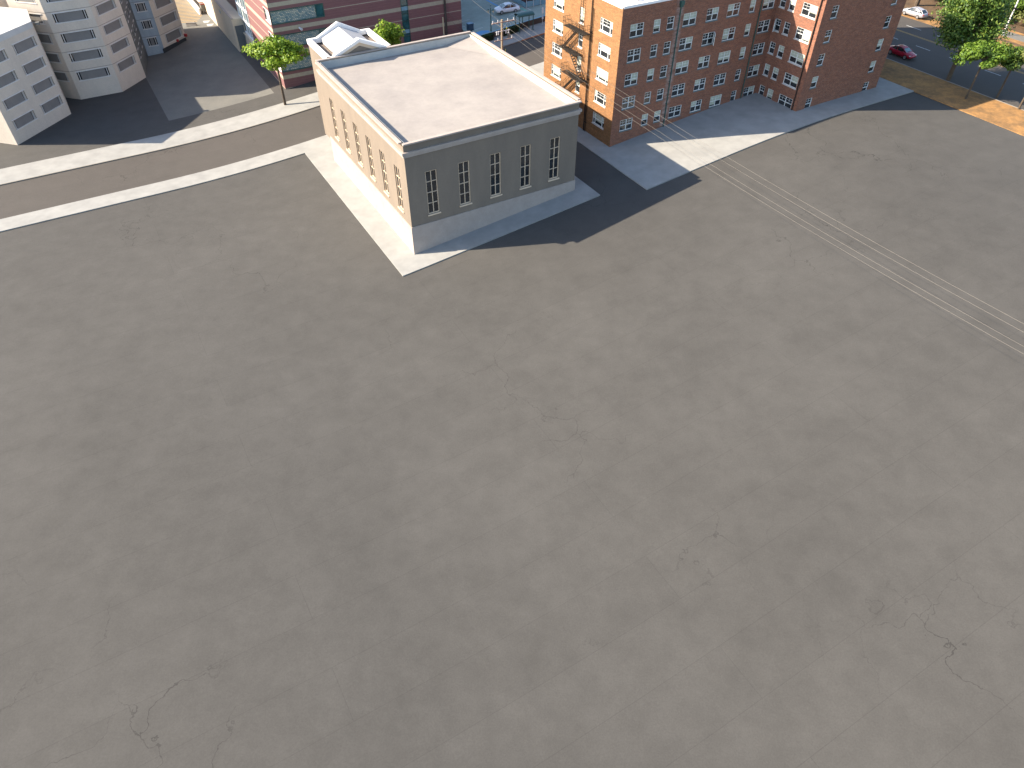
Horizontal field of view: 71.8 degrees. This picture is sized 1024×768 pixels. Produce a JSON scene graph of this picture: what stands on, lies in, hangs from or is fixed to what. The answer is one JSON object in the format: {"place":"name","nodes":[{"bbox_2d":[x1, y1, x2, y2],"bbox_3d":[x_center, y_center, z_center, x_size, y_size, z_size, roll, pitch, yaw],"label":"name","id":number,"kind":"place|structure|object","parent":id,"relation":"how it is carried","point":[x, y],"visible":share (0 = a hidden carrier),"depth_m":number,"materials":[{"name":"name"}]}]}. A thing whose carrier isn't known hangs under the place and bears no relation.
{"place":"outdoors","nodes":[
{"label":"outdoors","id":0,"kind":"place"},
{"bbox_2d":[146,0,273,120],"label":"alley","id":1,"kind":"structure","parent":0,"point":[203,67],"depth_m":123.97,"materials":[{"name":"concrete"}]},
{"bbox_2d":[175,0,198,22],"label":"yellow hatching","id":2,"kind":"object","parent":1,"relation":"on","point":[186,10],"visible":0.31,"depth_m":147.78,"materials":[{"name":"paint"}]},
{"bbox_2d":[0,34,544,218],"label":"road","id":3,"kind":"structure","parent":0,"point":[47,191],"depth_m":100.94,"materials":[{"name":"grey asphalt"}]},
{"bbox_2d":[0,22,544,183],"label":"sidewalk","id":4,"kind":"structure","parent":0,"point":[62,163],"depth_m":106.19,"materials":[{"name":"concrete"}]},
{"bbox_2d":[241,34,309,104],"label":"street tree","id":5,"kind":"object","parent":4,"relation":"on","point":[278,52],"visible":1,"depth_m":106.30,"materials":[{"name":"green plant"}]},
{"bbox_2d":[514,11,534,32],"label":"bus shelter","id":6,"kind":"object","parent":4,"relation":"on","point":[525,14],"visible":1,"depth_m":123.15,"materials":[{"name":"green metal"}]},
{"bbox_2d":[0,39,685,231],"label":"sidewalk","id":7,"kind":"structure","parent":0,"point":[318,151],"depth_m":96.65,"materials":[{"name":"concrete"}]},
{"bbox_2d":[492,17,516,51],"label":"utility pole","id":8,"kind":"object","parent":7,"relation":"on","point":[502,30],"visible":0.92,"depth_m":104.01,"materials":[{"name":"brown wood"}]},
{"bbox_2d":[495,23,1019,351],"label":"overhead wire","id":9,"kind":"object","parent":8,"relation":"attached to","point":[771,207],"visible":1,"depth_m":67.70,"materials":[{"name":"black metal"}]},
{"bbox_2d":[507,27,1020,344],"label":"overhead wire","id":10,"kind":"object","parent":8,"relation":"attached to","point":[781,207],"visible":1,"depth_m":67.55,"materials":[{"name":"black metal"}]},
{"bbox_2d":[516,19,1019,321],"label":"overhead wire","id":11,"kind":"object","parent":8,"relation":"attached to","point":[785,191],"visible":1,"depth_m":69.86,"materials":[{"name":"black metal"}]},
{"bbox_2d":[514,23,1022,331],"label":"overhead wire","id":12,"kind":"object","parent":8,"relation":"attached to","point":[799,206],"visible":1,"depth_m":67.55,"materials":[{"name":"black metal"}]},
{"bbox_2d":[461,0,545,34],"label":"parking lot","id":13,"kind":"structure","parent":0,"point":[475,13],"depth_m":129.81,"materials":[{"name":"grey asphalt"}]},
{"bbox_2d":[494,2,519,14],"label":"parked car","id":14,"kind":"object","parent":13,"relation":"on","point":[502,8],"visible":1,"depth_m":129.16,"materials":[{"name":"white paint"}]},
{"bbox_2d":[479,15,544,36],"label":"lot wall","id":15,"kind":"structure","parent":13,"relation":"on","point":[537,20],"depth_m":125.96,"materials":[{"name":"stone"}]},
{"bbox_2d":[513,0,545,7],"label":"blue railing","id":16,"kind":"object","parent":13,"relation":"on","point":[533,3],"visible":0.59,"depth_m":131.06,"materials":[{"name":"metal"}]},
{"bbox_2d":[0,50,1023,767],"bbox_3d":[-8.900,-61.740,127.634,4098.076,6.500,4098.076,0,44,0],"label":"ground","id":17,"kind":"structure","parent":0,"point":[704,466],"depth_m":59.23,"materials":[{"name":"grey asphalt"}]},
{"bbox_2d":[0,0,186,144],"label":"concrete building","id":18,"kind":"structure","parent":17,"relation":"on","point":[54,54],"depth_m":111.68,"materials":[{"name":"white concrete"}]},
{"bbox_2d":[0,69,19,88],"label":"window","id":19,"kind":"structure","parent":18,"relation":"in","point":[6,78],"depth_m":101.85,"materials":[{"name":"grey glass"}]},
{"bbox_2d":[2,89,28,110],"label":"window","id":20,"kind":"structure","parent":18,"relation":"in","point":[18,97],"depth_m":103.48,"materials":[{"name":"grey glass"}]},
{"bbox_2d":[11,109,37,130],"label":"window","id":21,"kind":"structure","parent":18,"relation":"in","point":[25,118],"depth_m":105.48,"materials":[{"name":"grey glass"}]},
{"bbox_2d":[11,35,38,55],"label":"window","id":22,"kind":"structure","parent":18,"relation":"in","point":[20,46],"depth_m":103.40,"materials":[{"name":"grey glass"}]},
{"bbox_2d":[21,55,46,75],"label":"window","id":23,"kind":"structure","parent":18,"relation":"in","point":[37,63],"depth_m":105.40,"materials":[{"name":"grey glass"}]},
{"bbox_2d":[29,13,45,24],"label":"window","id":24,"kind":"structure","parent":18,"relation":"in","point":[35,17],"depth_m":109.11,"materials":[{"name":"grey glass"}]},
{"bbox_2d":[31,75,55,95],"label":"window","id":25,"kind":"structure","parent":18,"relation":"in","point":[45,83],"depth_m":107.44,"materials":[{"name":"grey glass"}]},
{"bbox_2d":[37,33,53,44],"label":"window","id":26,"kind":"structure","parent":18,"relation":"in","point":[43,37],"depth_m":111.18,"materials":[{"name":"grey glass"}]},
{"bbox_2d":[40,94,63,114],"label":"window","id":27,"kind":"structure","parent":18,"relation":"in","point":[55,101],"depth_m":109.46,"materials":[{"name":"grey glass"}]},
{"bbox_2d":[45,52,61,63],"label":"window","id":28,"kind":"structure","parent":18,"relation":"in","point":[53,57],"depth_m":113.18,"materials":[{"name":"grey glass"}]},
{"bbox_2d":[54,71,69,81],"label":"window","id":29,"kind":"structure","parent":18,"relation":"in","point":[60,76],"depth_m":115.24,"materials":[{"name":"grey glass"}]},
{"bbox_2d":[51,8,87,23],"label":"window","id":30,"kind":"structure","parent":18,"relation":"in","point":[72,15],"depth_m":109.88,"materials":[{"name":"grey glass"}]},
{"bbox_2d":[60,28,96,43],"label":"window","id":31,"kind":"structure","parent":18,"relation":"in","point":[88,34],"depth_m":111.91,"materials":[{"name":"grey glass"}]},
{"bbox_2d":[68,48,103,62],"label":"window","id":32,"kind":"structure","parent":18,"relation":"in","point":[95,53],"depth_m":113.93,"materials":[{"name":"grey glass"}]},
{"bbox_2d":[75,66,110,81],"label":"window","id":33,"kind":"structure","parent":18,"relation":"in","point":[102,71],"depth_m":115.95,"materials":[{"name":"grey glass"}]},
{"bbox_2d":[95,0,116,16],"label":"window","id":34,"kind":"structure","parent":18,"relation":"in","point":[105,6],"depth_m":113.15,"materials":[{"name":"grey glass"}]},
{"bbox_2d":[102,17,123,35],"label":"window","id":35,"kind":"structure","parent":18,"relation":"in","point":[114,25],"depth_m":115.23,"materials":[{"name":"grey glass"}]},
{"bbox_2d":[109,36,130,54],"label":"window","id":36,"kind":"structure","parent":18,"relation":"in","point":[120,44],"depth_m":117.23,"materials":[{"name":"grey glass"}]},
{"bbox_2d":[116,54,136,72],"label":"window","id":37,"kind":"structure","parent":18,"relation":"in","point":[123,64],"depth_m":119.23,"materials":[{"name":"grey glass"}]},
{"bbox_2d":[153,0,173,9],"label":"window","id":38,"kind":"structure","parent":18,"relation":"in","point":[158,3],"depth_m":129.03,"materials":[{"name":"grey glass"}]},
{"bbox_2d":[159,10,178,26],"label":"window","id":39,"kind":"structure","parent":18,"relation":"in","point":[169,17],"depth_m":131.26,"materials":[{"name":"grey glass"}]},
{"bbox_2d":[164,26,183,43],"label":"window","id":40,"kind":"structure","parent":18,"relation":"in","point":[175,33],"depth_m":133.23,"materials":[{"name":"grey glass"}]},
{"bbox_2d":[196,0,247,51],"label":"podium wall","id":41,"kind":"structure","parent":17,"relation":"on","point":[228,21],"depth_m":131.21,"materials":[{"name":"grey concrete"}]},
{"bbox_2d":[235,25,247,51],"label":"doorway","id":42,"kind":"structure","parent":41,"relation":"in","point":[239,29],"depth_m":128.72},
{"bbox_2d":[0,40,521,185],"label":"kerb","id":43,"kind":"structure","parent":17,"relation":"on","point":[176,145],"depth_m":104.02,"materials":[{"name":"concrete"}]},
{"bbox_2d":[226,0,461,88],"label":"striped building","id":44,"kind":"structure","parent":17,"relation":"on","point":[300,22],"depth_m":116.69,"materials":[{"name":"brick"}]},
{"bbox_2d":[269,3,324,24],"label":"window","id":45,"kind":"structure","parent":44,"relation":"in","point":[282,16],"depth_m":111.26,"materials":[{"name":"teal glass"}]},
{"bbox_2d":[282,55,312,72],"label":"window","id":46,"kind":"structure","parent":44,"relation":"in","point":[306,63],"depth_m":116.00,"materials":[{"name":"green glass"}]},
{"bbox_2d":[277,27,326,45],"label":"window","id":47,"kind":"structure","parent":44,"relation":"in","point":[301,38],"depth_m":113.76,"materials":[{"name":"teal glass"}]},
{"bbox_2d":[373,18,405,44],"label":"street tree","id":48,"kind":"object","parent":17,"relation":"on","point":[389,33],"visible":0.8,"depth_m":106.01,"materials":[{"name":"green plant"}]},
{"bbox_2d":[307,21,581,254],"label":"building","id":49,"kind":"structure","parent":17,"relation":"on","point":[435,141],"depth_m":83.56,"materials":[{"name":"beige paint"}]},
{"bbox_2d":[354,124,362,167],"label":"window","id":50,"kind":"structure","parent":49,"relation":"in","point":[355,127],"depth_m":87.46,"materials":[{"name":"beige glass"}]},
{"bbox_2d":[366,136,375,181],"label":"window","id":51,"kind":"structure","parent":49,"relation":"in","point":[368,140],"depth_m":84.80,"materials":[{"name":"beige glass"}]},
{"bbox_2d":[380,150,389,196],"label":"window","id":52,"kind":"structure","parent":49,"relation":"in","point":[382,155],"depth_m":82.22,"materials":[{"name":"beige glass"}]},
{"bbox_2d":[395,166,403,213],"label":"window","id":53,"kind":"structure","parent":49,"relation":"in","point":[396,169],"depth_m":79.57,"materials":[{"name":"beige glass"}]},
{"bbox_2d":[425,169,440,215],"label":"window","id":54,"kind":"structure","parent":49,"relation":"in","point":[431,176],"depth_m":78.65,"materials":[{"name":"black glass"}]},
{"bbox_2d":[458,161,471,206],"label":"window","id":55,"kind":"structure","parent":49,"relation":"in","point":[463,167],"depth_m":80.08,"materials":[{"name":"black glass"}]},
{"bbox_2d":[490,152,501,198],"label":"window","id":56,"kind":"structure","parent":49,"relation":"in","point":[495,167],"depth_m":81.55,"materials":[{"name":"black glass"}]},
{"bbox_2d":[520,144,530,189],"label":"window","id":57,"kind":"structure","parent":49,"relation":"in","point":[525,150],"depth_m":83.01,"materials":[{"name":"black glass"}]},
{"bbox_2d":[548,137,559,181],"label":"window","id":58,"kind":"structure","parent":49,"relation":"in","point":[554,142],"depth_m":84.42,"materials":[{"name":"black glass"}]},
{"bbox_2d":[503,24,518,36],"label":"hedge","id":59,"kind":"object","parent":17,"relation":"on","point":[514,28],"visible":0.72,"depth_m":124.28,"materials":[{"name":"green plant"}]},
{"bbox_2d":[544,0,906,146],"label":"apartment building","id":60,"kind":"structure","parent":17,"relation":"on","point":[795,55],"depth_m":94.23,"materials":[{"name":"brick"}]},
{"bbox_2d":[550,64,560,80],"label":"window","id":61,"kind":"structure","parent":60,"relation":"in","point":[556,71],"depth_m":100.05,"materials":[{"name":"white glass"}]},
{"bbox_2d":[551,42,561,58],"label":"window","id":62,"kind":"structure","parent":60,"relation":"in","point":[554,48],"depth_m":98.07,"materials":[{"name":"white glass"}]},
{"bbox_2d":[552,19,562,36],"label":"window","id":63,"kind":"structure","parent":60,"relation":"in","point":[557,26],"depth_m":95.94,"materials":[{"name":"white glass"}]},
{"bbox_2d":[553,0,563,12],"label":"window","id":64,"kind":"structure","parent":60,"relation":"in","point":[559,4],"depth_m":93.94,"materials":[{"name":"white glass"}]},
{"bbox_2d":[591,111,603,129],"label":"window","id":65,"kind":"structure","parent":60,"relation":"in","point":[599,121],"depth_m":95.40,"materials":[{"name":"white glass"}]},
{"bbox_2d":[593,90,605,107],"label":"window","id":66,"kind":"structure","parent":60,"relation":"in","point":[598,95],"depth_m":93.37,"materials":[{"name":"white glass"}]},
{"bbox_2d":[595,67,607,85],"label":"window","id":67,"kind":"structure","parent":60,"relation":"in","point":[601,73],"depth_m":91.30,"materials":[{"name":"white glass"}]},
{"bbox_2d":[597,42,610,61],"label":"window","id":68,"kind":"structure","parent":60,"relation":"in","point":[604,51],"depth_m":89.25,"materials":[{"name":"white glass"}]},
{"bbox_2d":[599,17,612,36],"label":"window","id":69,"kind":"structure","parent":60,"relation":"in","point":[606,26],"depth_m":87.18,"materials":[{"name":"white glass"}]},
{"bbox_2d":[619,118,632,132],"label":"window","id":70,"kind":"structure","parent":60,"relation":"in","point":[625,126],"depth_m":94.40,"materials":[{"name":"white glass"}]},
{"bbox_2d":[621,95,634,110],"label":"window","id":71,"kind":"structure","parent":60,"relation":"in","point":[630,100],"depth_m":92.35,"materials":[{"name":"white glass"}]},
{"bbox_2d":[624,72,637,87],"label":"window","id":72,"kind":"structure","parent":60,"relation":"in","point":[629,82],"depth_m":90.31,"materials":[{"name":"clear glass"}]},
{"bbox_2d":[626,48,640,63],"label":"window","id":73,"kind":"structure","parent":60,"relation":"in","point":[632,56],"depth_m":88.25,"materials":[{"name":"clear glass"}]},
{"bbox_2d":[629,22,643,38],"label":"window","id":74,"kind":"structure","parent":60,"relation":"in","point":[635,28],"depth_m":86.21,"materials":[{"name":"white glass"}]},
{"bbox_2d":[667,105,680,119],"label":"window","id":75,"kind":"structure","parent":60,"relation":"in","point":[674,111],"depth_m":97.40,"materials":[{"name":"clear glass"}]},
{"bbox_2d":[671,83,684,97],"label":"window","id":76,"kind":"structure","parent":60,"relation":"in","point":[678,89],"depth_m":95.33,"materials":[{"name":"clear glass"}]},
{"bbox_2d":[674,60,688,75],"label":"window","id":77,"kind":"structure","parent":60,"relation":"in","point":[684,66],"depth_m":93.28,"materials":[{"name":"clear glass"}]},
{"bbox_2d":[678,36,692,51],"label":"window","id":78,"kind":"structure","parent":60,"relation":"in","point":[684,44],"depth_m":91.22,"materials":[{"name":"clear glass"}]},
{"bbox_2d":[682,11,696,27],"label":"window","id":79,"kind":"structure","parent":60,"relation":"in","point":[689,19],"depth_m":89.18,"materials":[{"name":"clear glass"}]},
{"bbox_2d":[689,99,701,113],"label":"window","id":80,"kind":"structure","parent":60,"relation":"in","point":[695,104],"depth_m":98.72,"materials":[{"name":"clear glass"}]},
{"bbox_2d":[693,78,705,91],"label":"window","id":81,"kind":"structure","parent":60,"relation":"in","point":[700,82],"depth_m":96.69,"materials":[{"name":"clear glass"}]},
{"bbox_2d":[697,55,709,69],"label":"window","id":82,"kind":"structure","parent":60,"relation":"in","point":[704,60],"depth_m":94.66,"materials":[{"name":"clear glass"}]},
{"bbox_2d":[701,32,713,46],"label":"window","id":83,"kind":"structure","parent":60,"relation":"in","point":[707,40],"depth_m":92.58,"materials":[{"name":"clear glass"}]},
{"bbox_2d":[705,7,718,22],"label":"window","id":84,"kind":"structure","parent":60,"relation":"in","point":[712,13],"depth_m":90.53,"materials":[{"name":"clear glass"}]},
{"bbox_2d":[708,94,721,108],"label":"window","id":85,"kind":"structure","parent":60,"relation":"in","point":[715,100],"depth_m":100.03,"materials":[{"name":"white glass"}]},
{"bbox_2d":[713,73,725,86],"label":"window","id":86,"kind":"structure","parent":60,"relation":"in","point":[719,79],"depth_m":97.97,"materials":[{"name":"white glass"}]},
{"bbox_2d":[717,50,730,64],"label":"window","id":87,"kind":"structure","parent":60,"relation":"in","point":[723,57],"depth_m":95.91,"materials":[{"name":"white glass"}]},
{"bbox_2d":[721,27,735,42],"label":"window","id":88,"kind":"structure","parent":60,"relation":"in","point":[728,34],"depth_m":93.87,"materials":[{"name":"white glass"}]},
{"bbox_2d":[726,2,740,18],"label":"window","id":89,"kind":"structure","parent":60,"relation":"in","point":[735,8],"depth_m":91.81,"materials":[{"name":"white glass"}]},
{"bbox_2d":[746,64,759,78],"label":"window","id":90,"kind":"structure","parent":60,"relation":"in","point":[752,71],"depth_m":100.25,"materials":[{"name":"white glass"}]},
{"bbox_2d":[751,42,764,56],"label":"window","id":91,"kind":"structure","parent":60,"relation":"in","point":[758,48],"depth_m":98.19,"materials":[{"name":"white glass"}]},
{"bbox_2d":[757,19,769,33],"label":"window","id":92,"kind":"structure","parent":60,"relation":"in","point":[763,26],"depth_m":96.12,"materials":[{"name":"white glass"}]},
{"bbox_2d":[762,0,774,10],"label":"window","id":93,"kind":"structure","parent":60,"relation":"in","point":[767,4],"depth_m":94.21,"materials":[{"name":"white glass"}]},
{"bbox_2d":[778,94,792,107],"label":"window","id":94,"kind":"structure","parent":60,"relation":"in","point":[783,100],"depth_m":99.33,"materials":[{"name":"white glass"}]},
{"bbox_2d":[782,72,798,89],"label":"window","id":95,"kind":"structure","parent":60,"relation":"in","point":[789,80],"depth_m":97.39,"materials":[{"name":"white glass"}]},
{"bbox_2d":[787,50,804,67],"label":"window","id":96,"kind":"structure","parent":60,"relation":"in","point":[794,58],"depth_m":95.31,"materials":[{"name":"white glass"}]},
{"bbox_2d":[793,27,810,44],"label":"window","id":97,"kind":"structure","parent":60,"relation":"in","point":[802,34],"depth_m":93.26,"materials":[{"name":"white glass"}]},
{"bbox_2d":[800,2,817,20],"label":"window","id":98,"kind":"structure","parent":60,"relation":"in","point":[808,11],"depth_m":91.22,"materials":[{"name":"white glass"}]},
{"bbox_2d":[887,58,1022,109],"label":"kerb","id":99,"kind":"structure","parent":17,"relation":"on","point":[954,83],"depth_m":104.94,"materials":[{"name":"concrete"}]},
{"bbox_2d":[316,77,913,276],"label":"sidewalk","id":100,"kind":"structure","parent":0,"point":[648,160],"depth_m":93.39,"materials":[{"name":"concrete"}]},
{"bbox_2d":[880,58,1023,135],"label":"verge","id":101,"kind":"structure","parent":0,"point":[995,112],"depth_m":101.64,"materials":[{"name":"brown soil"}]},
{"bbox_2d":[930,0,1016,80],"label":"broad tree","id":102,"kind":"object","parent":101,"relation":"on","point":[965,21],"visible":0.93,"depth_m":99.36,"materials":[{"name":"green plant"}]},
{"bbox_2d":[950,40,1016,98],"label":"tree","id":103,"kind":"object","parent":101,"relation":"on","point":[985,53],"visible":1,"depth_m":96.36,"materials":[{"name":"green plant"}]},
{"bbox_2d":[996,46,1023,97],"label":"tree","id":104,"kind":"object","parent":101,"relation":"on","point":[1015,64],"visible":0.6,"depth_m":96.92,"materials":[{"name":"green plant"}]},
{"bbox_2d":[886,15,1023,109],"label":"road","id":105,"kind":"structure","parent":0,"point":[936,60],"depth_m":110.28,"materials":[{"name":"grey asphalt"}]},
{"bbox_2d":[888,45,916,59],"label":"parked car","id":106,"kind":"object","parent":105,"relation":"on","point":[904,51],"visible":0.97,"depth_m":112.36,"materials":[{"name":"red paint"}]},
{"bbox_2d":[902,12,1017,48],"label":"verge","id":107,"kind":"structure","parent":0,"point":[926,20],"depth_m":125.70,"materials":[{"name":"brown soil"}]},
{"bbox_2d":[902,7,928,18],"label":"parked car","id":108,"kind":"object","parent":107,"relation":"on","point":[917,12],"visible":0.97,"depth_m":126.44,"materials":[{"name":"silver metal"}]},
{"bbox_2d":[904,0,1023,46],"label":"verge","id":109,"kind":"structure","parent":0,"point":[929,6],"depth_m":130.10,"materials":[{"name":"brown soil"}]},
{"bbox_2d":[1006,0,1023,14],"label":"bank shrub","id":110,"kind":"object","parent":109,"relation":"on","point":[1020,4],"visible":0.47,"depth_m":124.97,"materials":[{"name":"green plant"}]},
{"bbox_2d":[1000,30,1023,41],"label":"path","id":111,"kind":"structure","parent":0,"point":[1018,37],"depth_m":119.84,"materials":[{"name":"grey concrete"}]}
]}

